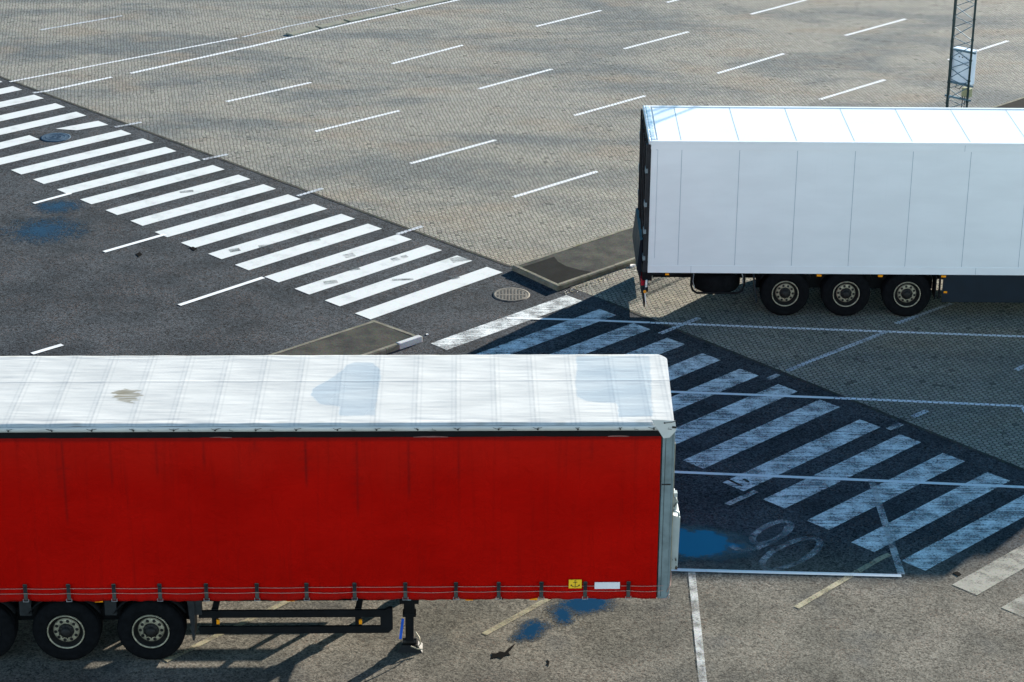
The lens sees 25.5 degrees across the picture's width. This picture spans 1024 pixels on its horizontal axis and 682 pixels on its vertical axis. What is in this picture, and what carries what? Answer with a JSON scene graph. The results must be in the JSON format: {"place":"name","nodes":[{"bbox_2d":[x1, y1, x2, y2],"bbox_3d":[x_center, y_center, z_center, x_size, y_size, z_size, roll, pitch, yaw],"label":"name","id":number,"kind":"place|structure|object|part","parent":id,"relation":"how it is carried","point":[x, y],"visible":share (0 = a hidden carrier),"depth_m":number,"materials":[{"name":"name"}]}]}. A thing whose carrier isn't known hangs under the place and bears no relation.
{"place":"outdoors","nodes":[
{"label":"outdoors","id":0,"kind":"place"},
{"bbox_2d":[0,77,1023,681],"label":"ground","id":1,"kind":"structure","parent":0,"point":[84,295],"depth_m":41.18,"materials":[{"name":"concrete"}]},
{"bbox_2d":[0,215,91,244],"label":"puddle","id":2,"kind":"object","parent":1,"relation":"on","point":[41,231],"visible":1,"depth_m":53.65,"materials":[{"name":"blue liquid"}]},
{"bbox_2d":[41,133,70,141],"bbox_3d":[-12.190,-5.446,60.483,0.800,0.020,0.800,0,22,0],"label":"manhole cover","id":3,"kind":"object","parent":1,"relation":"on","point":[54,137],"visible":1,"depth_m":60.44,"materials":[{"name":"metal"}]},
{"bbox_2d":[27,198,90,214],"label":"puddle","id":4,"kind":"object","parent":1,"relation":"on","point":[59,205],"visible":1,"depth_m":55.26,"materials":[{"name":"blue liquid"}]},
{"bbox_2d":[31,193,263,353],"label":"road dashes","id":5,"kind":"object","parent":1,"relation":"on","point":[180,304],"visible":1,"depth_m":50.46,"materials":[{"name":"paint"}]},
{"bbox_2d":[0,81,501,318],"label":"zebra crossing","id":6,"kind":"object","parent":1,"relation":"on","point":[391,283],"visible":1,"depth_m":54.50,"materials":[{"name":"white paint"}]},
{"bbox_2d":[180,190,469,281],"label":"scuff marks","id":7,"kind":"object","parent":6,"relation":"on","point":[356,268],"visible":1,"depth_m":52.03},
{"bbox_2d":[0,354,679,659],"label":"semi trailer","id":8,"kind":"object","parent":1,"relation":"on","point":[150,504],"visible":1,"depth_m":34.42,"materials":[{"name":"fabric"}]},
{"bbox_2d":[269,320,416,354],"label":"traffic island","id":9,"kind":"structure","parent":1,"relation":"on","point":[373,337],"depth_m":47.04,"materials":[{"name":"concrete"}]},
{"bbox_2d":[396,335,421,348],"bbox_3d":[-2.146,0.031,47.224,0.639,0.148,0.130,-19,30,-40],"label":"kerb stone","id":10,"kind":"object","parent":1,"relation":"on","point":[411,341],"visible":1,"depth_m":47.18,"materials":[{"name":"concrete"}]},
{"bbox_2d":[491,644,514,658],"bbox_3d":[-0.109,4.895,35.566,0.592,0.006,0.227,-17,28,-35],"label":"pothole","id":11,"kind":"object","parent":1,"relation":"on","point":[500,654],"visible":1,"depth_m":35.51,"materials":[{"name":"black asphalt"}]},
{"bbox_2d":[493,288,529,301],"bbox_3d":[-0.012,-1.027,49.943,0.820,0.018,0.820,0,22,0],"label":"manhole cover","id":12,"kind":"object","parent":1,"relation":"on","point":[511,294],"visible":1,"depth_m":49.93,"materials":[{"name":"metal"}]},
{"bbox_2d":[0,76,1023,470],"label":"paving edge","id":13,"kind":"object","parent":1,"relation":"on","point":[510,266],"visible":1,"depth_m":49.27,"materials":[{"name":"concrete"}]},
{"bbox_2d":[163,553,891,661],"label":"cream lines","id":14,"kind":"object","parent":1,"relation":"on","point":[798,605],"visible":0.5,"depth_m":36.94,"materials":[{"name":"paint"}]},
{"bbox_2d":[507,618,553,643],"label":"puddle","id":15,"kind":"object","parent":1,"relation":"on","point":[531,629],"visible":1,"depth_m":36.22,"materials":[{"name":"blue liquid"}]},
{"bbox_2d":[548,605,575,626],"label":"puddle","id":16,"kind":"object","parent":1,"relation":"on","point":[562,614],"visible":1,"depth_m":36.67,"materials":[{"name":"blue liquid"}]},
{"bbox_2d":[545,598,616,617],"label":"puddle","id":17,"kind":"object","parent":1,"relation":"on","point":[584,606],"visible":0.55,"depth_m":36.99,"materials":[{"name":"blue liquid"}]},
{"bbox_2d":[678,525,755,561],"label":"puddle","id":18,"kind":"object","parent":1,"relation":"on","point":[697,542],"visible":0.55,"depth_m":39.00,"materials":[{"name":"blue liquid"}]},
{"bbox_2d":[431,295,1023,570],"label":"worn zebra crossing","id":19,"kind":"object","parent":1,"relation":"on","point":[823,516],"visible":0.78,"depth_m":42.52,"materials":[{"name":"white paint"}]},
{"bbox_2d":[507,317,1023,576],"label":"trailer bay lines","id":20,"kind":"object","parent":1,"relation":"on","point":[815,573],"visible":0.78,"depth_m":41.38,"materials":[{"name":"paint"}]},
{"bbox_2d":[688,374,904,681],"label":"worn bay lines","id":21,"kind":"object","parent":1,"relation":"on","point":[698,630],"visible":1,"depth_m":37.81,"materials":[{"name":"paint"}]},
{"bbox_2d":[952,547,1023,616],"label":"faded zebra crossing","id":22,"kind":"object","parent":1,"relation":"on","point":[969,583],"visible":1,"depth_m":37.98,"materials":[{"name":"grey paint"}]},
{"bbox_2d":[0,0,1023,467],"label":"paving","id":23,"kind":"structure","parent":0,"point":[534,126],"depth_m":64.27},
{"bbox_2d":[36,15,422,234],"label":"edge dashes","id":24,"kind":"object","parent":23,"relation":"on","point":[414,228],"visible":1,"depth_m":59.16,"materials":[{"name":"paint"}]},
{"bbox_2d":[9,0,457,91],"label":"long lines","id":25,"kind":"object","parent":23,"relation":"on","point":[220,52],"visible":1,"depth_m":68.59,"materials":[{"name":"paint"}]},
{"bbox_2d":[286,27,318,35],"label":"divider stone","id":26,"kind":"object","parent":23,"relation":"on","point":[301,31],"visible":1,"depth_m":70.73,"materials":[{"name":"concrete"}]},
{"bbox_2d":[243,0,413,36],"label":"faded long line","id":27,"kind":"object","parent":23,"relation":"on","point":[320,19],"visible":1,"depth_m":72.17,"materials":[{"name":"paint"}]},
{"bbox_2d":[315,20,347,28],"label":"divider stone","id":28,"kind":"object","parent":23,"relation":"on","point":[331,24],"visible":1,"depth_m":71.53,"materials":[{"name":"concrete"}]},
{"bbox_2d":[344,9,398,21],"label":"divider stone","id":29,"kind":"object","parent":23,"relation":"on","point":[371,15],"visible":1,"depth_m":72.62,"materials":[{"name":"concrete"}]},
{"bbox_2d":[395,0,447,11],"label":"divider stone","id":30,"kind":"object","parent":23,"relation":"on","point":[418,5],"visible":1,"depth_m":73.97,"materials":[{"name":"concrete"}]},
{"bbox_2d":[561,270,625,294],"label":"leaf litter","id":31,"kind":"object","parent":23,"relation":"on","point":[590,283],"visible":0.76,"depth_m":50.53,"materials":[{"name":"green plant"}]},
{"bbox_2d":[228,0,1007,197],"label":"bay lines","id":32,"kind":"object","parent":23,"relation":"on","point":[531,191],"visible":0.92,"depth_m":65.30,"materials":[{"name":"paint"}]},
{"bbox_2d":[512,97,1023,290],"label":"traffic island","id":33,"kind":"structure","parent":23,"relation":"on","point":[604,254],"depth_m":51.81,"materials":[{"name":"concrete"}]},
{"bbox_2d":[517,98,1023,283],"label":"bitumen patch","id":34,"kind":"object","parent":33,"relation":"on","point":[553,269],"visible":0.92,"depth_m":51.10,"materials":[{"name":"black asphalt"}]},
{"bbox_2d":[945,0,976,107],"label":"lattice mast","id":35,"kind":"object","parent":33,"relation":"on","point":[962,65],"visible":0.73,"depth_m":60.01,"materials":[{"name":"metal"}]},
{"bbox_2d":[632,105,1023,315],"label":"semi trailer","id":36,"kind":"object","parent":23,"relation":"on","point":[844,209],"visible":1,"depth_m":48.02,"materials":[{"name":"metal"}]},
{"bbox_3d":[2.885,-3.521,49.623,0.056,2.820,1.190,0,22,0],"label":"door","id":37,"kind":"part","parent":36,"relation":"part of","materials":[{"name":"metal"}]},
{"bbox_3d":[2.879,-3.060,48.504,0.056,2.820,1.190,0,22,0],"label":"door","id":38,"kind":"part","parent":36,"relation":"part of","materials":[{"name":"metal"}]},
{"bbox_2d":[646,321,1023,411],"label":"trailer bay lines on paving","id":39,"kind":"object","parent":23,"relation":"on","point":[966,403],"visible":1,"depth_m":47.94,"materials":[{"name":"paint"}]},
{"bbox_2d":[659,303,1023,417],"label":"fading dashes","id":40,"kind":"object","parent":23,"relation":"on","point":[835,351],"visible":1,"depth_m":47.63,"materials":[{"name":"paint"}]}
]}

